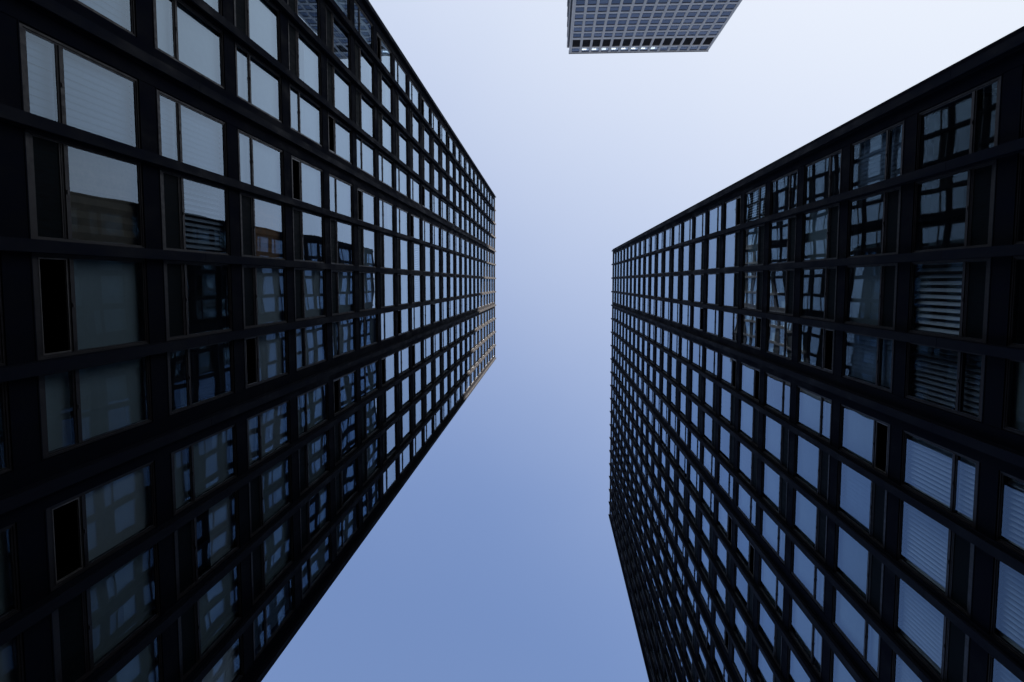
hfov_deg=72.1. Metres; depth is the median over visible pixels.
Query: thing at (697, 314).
window
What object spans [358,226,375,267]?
window
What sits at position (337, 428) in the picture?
window
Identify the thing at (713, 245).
window
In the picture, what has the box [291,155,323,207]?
window
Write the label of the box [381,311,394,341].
window
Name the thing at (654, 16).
window
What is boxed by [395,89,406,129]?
window
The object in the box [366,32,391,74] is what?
window
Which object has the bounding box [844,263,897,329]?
window
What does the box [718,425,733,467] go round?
window
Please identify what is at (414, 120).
window
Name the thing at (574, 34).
window
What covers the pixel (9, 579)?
window
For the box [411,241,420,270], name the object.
window
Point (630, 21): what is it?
window
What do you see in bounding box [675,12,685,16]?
window
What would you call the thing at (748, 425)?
window
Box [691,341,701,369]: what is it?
window
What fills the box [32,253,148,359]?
window
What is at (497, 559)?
sky
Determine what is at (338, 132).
window
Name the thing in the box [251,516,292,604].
window
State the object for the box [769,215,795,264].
window
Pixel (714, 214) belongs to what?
window
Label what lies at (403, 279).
window
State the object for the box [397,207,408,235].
window
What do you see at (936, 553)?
window
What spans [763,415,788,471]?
window
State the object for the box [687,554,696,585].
window
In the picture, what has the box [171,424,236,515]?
window
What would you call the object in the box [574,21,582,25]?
window
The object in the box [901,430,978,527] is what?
window
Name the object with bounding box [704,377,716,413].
window
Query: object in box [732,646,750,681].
window
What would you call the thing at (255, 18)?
window
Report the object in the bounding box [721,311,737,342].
window
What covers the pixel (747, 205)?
window
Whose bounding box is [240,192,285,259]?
window
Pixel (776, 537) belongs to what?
window
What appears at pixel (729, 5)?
window
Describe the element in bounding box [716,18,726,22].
window
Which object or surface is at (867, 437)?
window
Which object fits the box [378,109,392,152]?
window
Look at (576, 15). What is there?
window
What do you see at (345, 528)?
window
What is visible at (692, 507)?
window
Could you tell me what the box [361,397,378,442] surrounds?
window
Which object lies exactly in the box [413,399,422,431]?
window
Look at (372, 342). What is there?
window
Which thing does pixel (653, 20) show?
window
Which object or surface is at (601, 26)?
office tower
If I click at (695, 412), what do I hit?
window
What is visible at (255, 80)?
window
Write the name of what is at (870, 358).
window
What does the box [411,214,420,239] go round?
window
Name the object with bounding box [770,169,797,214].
window
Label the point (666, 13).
window
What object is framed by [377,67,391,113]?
window
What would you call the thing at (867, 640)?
window
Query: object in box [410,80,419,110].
window
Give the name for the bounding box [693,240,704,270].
window
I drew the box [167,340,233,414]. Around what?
window
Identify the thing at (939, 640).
window
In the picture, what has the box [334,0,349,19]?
window
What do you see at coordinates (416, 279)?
window
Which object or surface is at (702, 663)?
window
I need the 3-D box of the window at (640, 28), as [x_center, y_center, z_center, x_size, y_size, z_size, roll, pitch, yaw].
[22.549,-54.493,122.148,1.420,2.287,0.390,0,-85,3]
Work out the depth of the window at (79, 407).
10.73 m
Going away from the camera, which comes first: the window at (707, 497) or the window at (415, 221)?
the window at (707, 497)
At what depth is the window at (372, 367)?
27.30 m
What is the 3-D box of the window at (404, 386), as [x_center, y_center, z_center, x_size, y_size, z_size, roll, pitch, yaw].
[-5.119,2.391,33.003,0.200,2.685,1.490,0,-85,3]
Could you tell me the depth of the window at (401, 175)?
32.34 m
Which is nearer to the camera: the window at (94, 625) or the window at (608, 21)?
the window at (94, 625)
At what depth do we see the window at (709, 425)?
32.48 m
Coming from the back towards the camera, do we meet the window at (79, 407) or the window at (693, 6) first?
the window at (693, 6)
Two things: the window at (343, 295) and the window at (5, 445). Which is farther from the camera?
the window at (343, 295)
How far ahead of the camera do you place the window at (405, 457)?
33.38 m
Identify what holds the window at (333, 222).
in the apartment tower at (246, 304)
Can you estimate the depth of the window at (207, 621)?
14.41 m
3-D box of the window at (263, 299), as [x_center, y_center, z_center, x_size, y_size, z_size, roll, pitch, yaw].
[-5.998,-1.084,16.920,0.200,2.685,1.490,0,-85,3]
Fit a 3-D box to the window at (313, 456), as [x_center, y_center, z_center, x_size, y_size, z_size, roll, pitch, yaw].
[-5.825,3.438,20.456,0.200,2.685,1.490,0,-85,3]
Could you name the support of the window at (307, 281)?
in the apartment tower at (246, 304)
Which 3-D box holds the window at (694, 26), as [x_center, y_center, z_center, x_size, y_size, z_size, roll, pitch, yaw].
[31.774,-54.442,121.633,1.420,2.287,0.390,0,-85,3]
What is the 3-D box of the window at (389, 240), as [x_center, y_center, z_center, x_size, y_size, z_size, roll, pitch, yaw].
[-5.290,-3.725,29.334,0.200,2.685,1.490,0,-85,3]
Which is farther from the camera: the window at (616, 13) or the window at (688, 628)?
the window at (616, 13)
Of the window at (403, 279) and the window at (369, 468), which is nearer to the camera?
the window at (369, 468)
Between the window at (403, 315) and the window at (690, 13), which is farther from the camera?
the window at (690, 13)
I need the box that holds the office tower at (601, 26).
[567,0,741,53]
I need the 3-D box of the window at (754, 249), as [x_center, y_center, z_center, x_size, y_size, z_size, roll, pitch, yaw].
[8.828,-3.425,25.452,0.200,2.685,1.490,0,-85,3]
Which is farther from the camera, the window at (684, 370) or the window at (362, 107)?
the window at (684, 370)
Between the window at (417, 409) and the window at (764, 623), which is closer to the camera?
the window at (764, 623)
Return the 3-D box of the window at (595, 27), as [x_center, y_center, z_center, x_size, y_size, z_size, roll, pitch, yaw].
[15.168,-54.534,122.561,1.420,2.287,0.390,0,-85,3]
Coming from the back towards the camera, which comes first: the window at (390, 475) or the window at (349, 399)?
the window at (390, 475)
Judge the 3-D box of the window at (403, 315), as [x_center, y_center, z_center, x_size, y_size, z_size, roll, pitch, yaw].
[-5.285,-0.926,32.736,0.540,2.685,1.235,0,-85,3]
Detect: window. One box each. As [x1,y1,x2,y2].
[0,381,11,473]
[0,523,19,622]
[0,633,24,681]
[19,22,140,148]
[25,129,144,247]
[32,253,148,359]
[39,356,151,458]
[46,461,155,591]
[52,544,159,681]
[74,0,135,36]
[108,634,162,681]
[153,0,224,88]
[157,90,226,176]
[160,168,229,254]
[164,260,231,340]
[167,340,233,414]
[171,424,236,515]
[175,491,238,600]
[178,563,241,681]
[201,635,242,681]
[204,0,221,14]
[224,331,287,388]
[234,0,279,61]
[235,41,281,122]
[238,129,283,194]
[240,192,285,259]
[242,265,286,328]
[247,400,289,469]
[249,455,291,537]
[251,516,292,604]
[253,576,294,661]
[288,0,319,37]
[288,20,320,94]
[290,83,321,145]
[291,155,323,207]
[293,207,324,262]
[294,268,325,320]
[296,323,326,370]
[297,383,327,438]
[299,430,328,495]
[300,483,329,552]
[302,534,330,599]
[317,112,351,163]
[323,370,355,416]
[326,4,350,70]
[327,58,350,118]
[329,174,352,217]
[330,218,353,265]
[331,270,354,315]
[332,318,354,357]
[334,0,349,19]
[334,411,356,465]
[335,458,357,514]
[336,503,358,555]
[354,0,372,49]
[355,40,373,94]
[356,87,374,138]
[357,134,374,177]
[357,187,375,224]
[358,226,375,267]
[359,271,376,310]
[360,314,377,348]
[361,360,377,399]
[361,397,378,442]
[362,438,379,485]
[363,478,379,521]
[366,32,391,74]
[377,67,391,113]
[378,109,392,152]
[379,151,392,187]
[379,198,393,230]
[380,232,393,268]
[380,273,394,307]
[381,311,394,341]
[382,353,395,386]
[382,386,395,424]
[383,423,396,463]
[383,459,396,495]
[395,58,406,93]
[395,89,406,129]
[396,127,407,165]
[396,164,407,196]
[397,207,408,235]
[397,237,408,269]
[398,274,408,305]
[398,308,409,335]
[399,346,409,375]
[399,376,409,411]
[400,409,410,445]
[400,443,410,474]
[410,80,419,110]
[410,108,419,142]
[410,141,419,174]
[411,175,419,203]
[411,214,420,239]
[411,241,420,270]
[412,274,420,303]
[413,368,421,399]
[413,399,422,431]
[422,123,429,153]
[573,33,580,37]
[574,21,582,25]
[574,27,581,31]
[575,8,583,12]
[575,14,583,18]
[584,27,592,31]
[585,21,593,25]
[586,14,594,18]
[588,0,596,4]
[595,27,602,31]
[597,14,605,18]
[598,7,607,11]
[599,0,608,4]
[607,20,615,24]
[608,13,617,18]
[609,6,618,11]
[611,0,620,4]
[617,20,626,24]
[619,13,628,18]
[621,6,630,11]
[628,20,637,24]
[632,6,641,10]
[635,32,643,36]
[637,26,646,30]
[639,20,648,24]
[641,13,650,17]
[648,26,656,30]
[650,19,659,23]
[653,13,662,17]
[655,5,665,10]
[664,12,673,17]
[667,5,677,10]
[672,19,681,23]
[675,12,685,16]
[678,5,688,10]
[680,362,688,391]
[682,244,690,271]
[682,274,690,301]
[683,19,692,23]
[685,614,694,652]
[685,643,694,681]
[686,12,696,16]
[687,524,697,560]
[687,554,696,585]
[688,493,697,529]
[689,432,699,460]
[689,463,698,498]
[690,5,700,9]
[690,401,700,433]
[691,25,700,29]
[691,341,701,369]
[691,369,700,401]
[692,306,702,330]
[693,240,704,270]
[693,274,703,302]
[694,212,704,237]
[698,12,707,16]
[698,612,709,656]
[698,644,708,681]
[699,579,710,617]
[700,545,711,587]
[701,4,712,9]
[701,25,711,29]
[701,480,713,518]
[701,513,712,553]
[702,446,714,478]
[703,411,715,448]
[704,347,716,377]
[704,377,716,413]
[705,308,718,335]
[706,273,718,305]
[707,236,719,269]
[708,205,720,233]
[709,11,719,16]
[713,643,727,681]
[714,608,736,652]
[715,572,729,621]
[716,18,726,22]
[716,536,730,583]
[717,500,731,545]
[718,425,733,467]
[718,462,732,500]
[719,387,734,428]
[720,11,731,16]
[720,354,743,388]
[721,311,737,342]
[722,272,738,307]
[723,230,739,267]
[724,4,735,9]
[724,195,752,228]
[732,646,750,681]
[733,605,751,663]
[734,565,752,620]
[735,525,754,579]
[736,483,755,527]
[737,441,756,491]
[739,399,758,447]
[740,362,772,402]
[741,314,770,349]
[742,270,762,311]
[743,224,763,266]
[744,184,765,222]
[756,646,777,681]
[757,600,781,670]
[759,556,783,620]
[760,508,784,563]
[761,461,786,521]
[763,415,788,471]
[764,372,790,419]
[766,319,792,359]
[767,269,793,315]
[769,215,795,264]
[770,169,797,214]
[787,646,810,681]
[789,596,821,677]
[791,542,824,611]
[792,489,826,561]
[794,435,829,503]
[796,386,831,443]
[798,324,834,373]
[800,266,836,321]
[802,203,838,261]
[804,149,841,204]
[830,650,855,681]
[832,587,879,677]
[834,524,883,619]
[837,461,886,548]
[839,404,889,477]
[842,331,893,392]
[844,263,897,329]
[847,186,900,257]
[850,120,903,189]
[891,651,921,681]
[894,575,968,681]
[897,499,973,617]
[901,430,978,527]
[905,342,984,421]
[908,257,990,342]
[912,160,995,252]
[916,76,1000,169]
[987,654,1021,681]
[990,558,1023,661]
[996,471,1023,556]
[1003,359,1023,435]
[1008,256,1023,347]
[1014,152,1023,243]
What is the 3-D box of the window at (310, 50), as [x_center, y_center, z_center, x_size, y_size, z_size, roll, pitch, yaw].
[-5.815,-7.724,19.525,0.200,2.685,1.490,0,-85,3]
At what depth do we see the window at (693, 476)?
35.80 m
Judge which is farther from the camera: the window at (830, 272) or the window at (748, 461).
the window at (748, 461)
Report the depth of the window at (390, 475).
30.27 m
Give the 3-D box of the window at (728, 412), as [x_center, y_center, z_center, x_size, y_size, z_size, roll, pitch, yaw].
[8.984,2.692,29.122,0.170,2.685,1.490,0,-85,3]
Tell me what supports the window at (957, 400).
in the apartment tower at (816, 438)
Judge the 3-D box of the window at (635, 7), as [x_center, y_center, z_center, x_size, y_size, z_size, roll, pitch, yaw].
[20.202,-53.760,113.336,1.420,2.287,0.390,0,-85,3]
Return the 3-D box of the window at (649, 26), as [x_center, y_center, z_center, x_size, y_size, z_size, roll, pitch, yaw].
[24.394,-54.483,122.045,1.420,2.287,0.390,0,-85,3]
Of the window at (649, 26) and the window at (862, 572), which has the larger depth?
the window at (649, 26)
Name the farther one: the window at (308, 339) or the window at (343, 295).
the window at (343, 295)
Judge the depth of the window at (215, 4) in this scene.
14.51 m
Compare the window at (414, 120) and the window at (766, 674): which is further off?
the window at (414, 120)
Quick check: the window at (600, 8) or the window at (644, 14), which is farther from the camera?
the window at (644, 14)
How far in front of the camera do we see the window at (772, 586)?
23.54 m
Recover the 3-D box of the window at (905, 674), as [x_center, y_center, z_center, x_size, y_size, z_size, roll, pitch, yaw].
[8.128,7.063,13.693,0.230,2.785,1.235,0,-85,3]
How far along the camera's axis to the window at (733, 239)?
29.00 m
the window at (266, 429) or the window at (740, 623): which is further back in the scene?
the window at (740, 623)
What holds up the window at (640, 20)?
in the office tower at (601, 26)
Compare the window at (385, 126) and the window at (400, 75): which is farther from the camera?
the window at (400, 75)
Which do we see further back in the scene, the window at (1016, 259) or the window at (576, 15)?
the window at (576, 15)
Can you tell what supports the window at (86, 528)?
in the apartment tower at (246, 304)
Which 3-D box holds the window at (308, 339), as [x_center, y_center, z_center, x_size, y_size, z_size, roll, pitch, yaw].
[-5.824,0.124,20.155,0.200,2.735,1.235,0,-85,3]
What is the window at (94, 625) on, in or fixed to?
in the apartment tower at (246, 304)
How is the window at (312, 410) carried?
in the apartment tower at (246, 304)
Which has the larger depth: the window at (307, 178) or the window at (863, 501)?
the window at (307, 178)
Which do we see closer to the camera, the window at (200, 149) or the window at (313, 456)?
the window at (200, 149)
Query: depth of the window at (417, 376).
36.28 m
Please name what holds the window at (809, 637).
in the apartment tower at (816, 438)
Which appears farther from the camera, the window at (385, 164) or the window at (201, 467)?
the window at (385, 164)
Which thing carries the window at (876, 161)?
in the apartment tower at (816, 438)
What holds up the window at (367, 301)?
in the apartment tower at (246, 304)
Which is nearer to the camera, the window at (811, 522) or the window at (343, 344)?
the window at (811, 522)
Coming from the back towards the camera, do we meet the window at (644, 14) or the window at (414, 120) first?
the window at (644, 14)
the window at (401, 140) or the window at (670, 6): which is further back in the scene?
the window at (670, 6)
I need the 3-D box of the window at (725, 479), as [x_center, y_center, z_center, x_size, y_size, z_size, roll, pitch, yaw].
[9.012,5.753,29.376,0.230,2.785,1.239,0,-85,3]
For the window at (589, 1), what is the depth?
111.60 m
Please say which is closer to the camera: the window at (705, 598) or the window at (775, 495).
the window at (775, 495)
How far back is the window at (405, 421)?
33.34 m
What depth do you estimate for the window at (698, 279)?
35.09 m
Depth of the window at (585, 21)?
120.42 m
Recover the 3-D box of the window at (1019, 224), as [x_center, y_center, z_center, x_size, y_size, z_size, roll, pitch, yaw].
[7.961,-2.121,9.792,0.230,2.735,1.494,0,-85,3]
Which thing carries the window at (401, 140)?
in the apartment tower at (246, 304)
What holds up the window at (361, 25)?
in the apartment tower at (246, 304)
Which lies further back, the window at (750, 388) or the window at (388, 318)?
the window at (388, 318)
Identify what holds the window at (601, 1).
in the office tower at (601, 26)
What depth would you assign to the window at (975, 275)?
12.88 m
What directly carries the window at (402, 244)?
in the apartment tower at (246, 304)
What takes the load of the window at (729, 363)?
in the apartment tower at (816, 438)
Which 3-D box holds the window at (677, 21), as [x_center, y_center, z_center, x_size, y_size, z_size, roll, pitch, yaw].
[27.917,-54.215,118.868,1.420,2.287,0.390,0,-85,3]
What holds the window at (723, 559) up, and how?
in the apartment tower at (816, 438)
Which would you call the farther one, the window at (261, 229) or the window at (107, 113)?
the window at (261, 229)
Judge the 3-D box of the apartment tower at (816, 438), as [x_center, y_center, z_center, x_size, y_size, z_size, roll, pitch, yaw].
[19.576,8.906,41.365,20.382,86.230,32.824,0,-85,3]
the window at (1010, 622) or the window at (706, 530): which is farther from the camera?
the window at (706, 530)
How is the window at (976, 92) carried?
in the apartment tower at (816, 438)
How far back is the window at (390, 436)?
30.06 m
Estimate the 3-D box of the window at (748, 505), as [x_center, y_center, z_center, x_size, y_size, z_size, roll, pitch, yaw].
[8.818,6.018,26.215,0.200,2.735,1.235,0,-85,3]
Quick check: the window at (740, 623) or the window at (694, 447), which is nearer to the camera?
the window at (740, 623)
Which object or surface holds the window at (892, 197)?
in the apartment tower at (816, 438)
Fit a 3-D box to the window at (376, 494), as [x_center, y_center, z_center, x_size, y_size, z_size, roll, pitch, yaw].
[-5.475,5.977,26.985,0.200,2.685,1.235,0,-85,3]
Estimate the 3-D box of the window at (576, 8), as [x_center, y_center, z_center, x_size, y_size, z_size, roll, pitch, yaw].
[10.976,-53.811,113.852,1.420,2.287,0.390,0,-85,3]
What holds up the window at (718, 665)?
in the apartment tower at (816, 438)
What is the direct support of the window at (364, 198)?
in the apartment tower at (246, 304)
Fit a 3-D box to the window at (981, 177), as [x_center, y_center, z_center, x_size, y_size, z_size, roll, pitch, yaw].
[8.075,-2.376,12.882,0.110,2.632,1.430,0,-85,3]
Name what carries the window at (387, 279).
in the apartment tower at (246, 304)
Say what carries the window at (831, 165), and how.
in the apartment tower at (816, 438)
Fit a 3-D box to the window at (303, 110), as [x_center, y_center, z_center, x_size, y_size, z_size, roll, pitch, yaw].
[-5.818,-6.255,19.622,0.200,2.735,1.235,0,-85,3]
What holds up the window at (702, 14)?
in the office tower at (601, 26)
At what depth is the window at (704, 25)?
122.26 m
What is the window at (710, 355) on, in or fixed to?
in the apartment tower at (816, 438)
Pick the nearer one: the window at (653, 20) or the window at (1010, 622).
the window at (1010, 622)
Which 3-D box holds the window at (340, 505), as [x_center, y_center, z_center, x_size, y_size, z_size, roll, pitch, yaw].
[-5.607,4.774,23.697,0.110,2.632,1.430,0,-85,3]
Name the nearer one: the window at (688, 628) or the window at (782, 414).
the window at (782, 414)
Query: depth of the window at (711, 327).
32.00 m
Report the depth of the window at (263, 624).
17.78 m
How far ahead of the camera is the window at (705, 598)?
33.12 m
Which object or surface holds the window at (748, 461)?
in the apartment tower at (816, 438)
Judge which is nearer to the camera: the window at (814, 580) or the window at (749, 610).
the window at (814, 580)
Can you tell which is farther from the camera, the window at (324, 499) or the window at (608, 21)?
the window at (608, 21)
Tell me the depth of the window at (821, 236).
19.42 m
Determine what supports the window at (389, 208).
in the apartment tower at (246, 304)
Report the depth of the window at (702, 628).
33.28 m
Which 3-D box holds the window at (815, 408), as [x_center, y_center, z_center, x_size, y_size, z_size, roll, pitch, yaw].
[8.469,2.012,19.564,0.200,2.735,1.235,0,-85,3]
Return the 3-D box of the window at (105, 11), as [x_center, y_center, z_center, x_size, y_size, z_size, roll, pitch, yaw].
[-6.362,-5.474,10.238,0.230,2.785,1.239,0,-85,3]
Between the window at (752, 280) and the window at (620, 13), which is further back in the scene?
the window at (620, 13)
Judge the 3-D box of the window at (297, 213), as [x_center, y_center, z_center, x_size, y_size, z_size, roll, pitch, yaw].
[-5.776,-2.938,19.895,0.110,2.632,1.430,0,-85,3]
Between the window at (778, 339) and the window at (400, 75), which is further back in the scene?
the window at (400, 75)
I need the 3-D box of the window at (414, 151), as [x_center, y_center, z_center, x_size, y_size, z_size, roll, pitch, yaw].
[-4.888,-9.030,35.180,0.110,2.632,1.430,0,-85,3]
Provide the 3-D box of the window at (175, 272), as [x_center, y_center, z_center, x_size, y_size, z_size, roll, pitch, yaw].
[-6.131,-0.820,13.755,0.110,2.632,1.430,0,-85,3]
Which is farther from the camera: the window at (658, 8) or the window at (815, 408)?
the window at (658, 8)
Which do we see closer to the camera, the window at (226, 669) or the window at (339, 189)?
the window at (226, 669)
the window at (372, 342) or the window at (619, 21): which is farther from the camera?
the window at (619, 21)
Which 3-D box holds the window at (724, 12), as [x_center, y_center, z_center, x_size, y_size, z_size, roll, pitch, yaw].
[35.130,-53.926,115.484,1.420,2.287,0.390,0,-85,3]
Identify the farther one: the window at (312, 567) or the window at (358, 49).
the window at (358, 49)
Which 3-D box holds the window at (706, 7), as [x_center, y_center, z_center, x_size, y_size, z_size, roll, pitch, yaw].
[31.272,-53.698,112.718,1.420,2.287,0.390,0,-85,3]
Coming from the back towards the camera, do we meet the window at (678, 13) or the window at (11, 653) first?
the window at (678, 13)
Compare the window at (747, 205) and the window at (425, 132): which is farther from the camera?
the window at (425, 132)
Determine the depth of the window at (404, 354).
33.03 m
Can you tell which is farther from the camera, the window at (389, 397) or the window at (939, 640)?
the window at (389, 397)
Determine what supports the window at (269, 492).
in the apartment tower at (246, 304)
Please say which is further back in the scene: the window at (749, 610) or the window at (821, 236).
the window at (749, 610)
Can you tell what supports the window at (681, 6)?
in the office tower at (601, 26)
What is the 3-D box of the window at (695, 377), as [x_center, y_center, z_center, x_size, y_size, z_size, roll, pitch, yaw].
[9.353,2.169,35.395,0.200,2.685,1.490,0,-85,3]
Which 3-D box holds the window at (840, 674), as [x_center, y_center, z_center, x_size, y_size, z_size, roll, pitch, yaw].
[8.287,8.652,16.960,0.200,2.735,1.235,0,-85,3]
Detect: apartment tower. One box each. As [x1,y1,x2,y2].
[0,0,495,681]
[608,26,1023,681]
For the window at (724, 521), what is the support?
in the apartment tower at (816, 438)
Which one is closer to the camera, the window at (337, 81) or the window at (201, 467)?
the window at (201, 467)
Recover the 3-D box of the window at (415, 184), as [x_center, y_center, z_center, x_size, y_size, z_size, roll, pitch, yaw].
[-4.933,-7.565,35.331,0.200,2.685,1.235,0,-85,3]
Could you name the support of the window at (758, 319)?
in the apartment tower at (816, 438)
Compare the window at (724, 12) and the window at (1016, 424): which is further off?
the window at (724, 12)
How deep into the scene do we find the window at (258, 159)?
16.84 m
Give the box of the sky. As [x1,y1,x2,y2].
[261,0,1023,681]
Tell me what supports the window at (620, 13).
in the office tower at (601, 26)
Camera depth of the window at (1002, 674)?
11.63 m
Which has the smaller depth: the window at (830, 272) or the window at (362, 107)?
the window at (830, 272)
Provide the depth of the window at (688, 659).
36.81 m
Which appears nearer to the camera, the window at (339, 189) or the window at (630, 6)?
the window at (339, 189)
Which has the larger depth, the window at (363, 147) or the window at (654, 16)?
the window at (654, 16)
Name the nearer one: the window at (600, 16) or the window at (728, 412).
the window at (728, 412)
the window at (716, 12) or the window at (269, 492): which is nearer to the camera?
the window at (269, 492)
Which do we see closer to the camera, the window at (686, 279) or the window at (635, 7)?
the window at (686, 279)
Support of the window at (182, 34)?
in the apartment tower at (246, 304)
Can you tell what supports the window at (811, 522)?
in the apartment tower at (816, 438)
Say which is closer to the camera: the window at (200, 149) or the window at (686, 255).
the window at (200, 149)
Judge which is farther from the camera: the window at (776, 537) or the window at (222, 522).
the window at (776, 537)
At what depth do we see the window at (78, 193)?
10.46 m
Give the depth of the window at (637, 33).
125.83 m
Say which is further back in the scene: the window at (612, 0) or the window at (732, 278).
the window at (612, 0)
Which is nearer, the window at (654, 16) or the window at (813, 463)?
the window at (813, 463)
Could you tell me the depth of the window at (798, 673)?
21.30 m
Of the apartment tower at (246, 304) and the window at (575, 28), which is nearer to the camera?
the apartment tower at (246, 304)
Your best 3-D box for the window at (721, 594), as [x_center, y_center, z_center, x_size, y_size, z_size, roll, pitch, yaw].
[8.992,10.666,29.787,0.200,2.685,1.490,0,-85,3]
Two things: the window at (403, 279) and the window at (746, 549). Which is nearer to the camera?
the window at (746, 549)
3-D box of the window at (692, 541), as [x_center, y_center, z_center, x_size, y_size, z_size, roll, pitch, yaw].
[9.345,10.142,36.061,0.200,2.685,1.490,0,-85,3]
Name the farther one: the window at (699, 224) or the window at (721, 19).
the window at (721, 19)
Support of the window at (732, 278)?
in the apartment tower at (816, 438)
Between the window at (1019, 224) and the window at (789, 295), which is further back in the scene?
the window at (789, 295)
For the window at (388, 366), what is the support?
in the apartment tower at (246, 304)
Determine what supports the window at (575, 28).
in the office tower at (601, 26)
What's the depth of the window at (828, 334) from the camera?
18.82 m
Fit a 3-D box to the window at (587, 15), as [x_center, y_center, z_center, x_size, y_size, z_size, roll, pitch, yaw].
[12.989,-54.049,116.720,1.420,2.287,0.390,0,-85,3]
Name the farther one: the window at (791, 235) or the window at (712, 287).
the window at (712, 287)
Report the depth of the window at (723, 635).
29.99 m
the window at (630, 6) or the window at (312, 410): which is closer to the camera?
the window at (312, 410)
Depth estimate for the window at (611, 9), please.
114.26 m
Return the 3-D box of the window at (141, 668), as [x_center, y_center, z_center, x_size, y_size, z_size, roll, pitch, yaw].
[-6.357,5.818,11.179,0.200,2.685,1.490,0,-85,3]
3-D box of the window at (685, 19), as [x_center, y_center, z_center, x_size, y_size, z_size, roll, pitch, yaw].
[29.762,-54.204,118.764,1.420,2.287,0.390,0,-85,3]
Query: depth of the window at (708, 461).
32.64 m
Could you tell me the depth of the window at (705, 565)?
32.94 m
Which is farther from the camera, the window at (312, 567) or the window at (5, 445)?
the window at (312, 567)
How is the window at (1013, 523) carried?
in the apartment tower at (816, 438)
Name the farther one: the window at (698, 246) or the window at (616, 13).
the window at (616, 13)
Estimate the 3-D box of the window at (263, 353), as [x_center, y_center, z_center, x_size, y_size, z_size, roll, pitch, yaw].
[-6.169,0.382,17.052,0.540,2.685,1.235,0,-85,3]
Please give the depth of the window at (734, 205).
28.85 m
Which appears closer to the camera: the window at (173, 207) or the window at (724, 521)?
the window at (173, 207)
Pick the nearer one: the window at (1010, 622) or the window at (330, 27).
the window at (1010, 622)
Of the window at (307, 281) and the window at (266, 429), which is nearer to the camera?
the window at (266, 429)
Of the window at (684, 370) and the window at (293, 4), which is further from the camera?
the window at (684, 370)

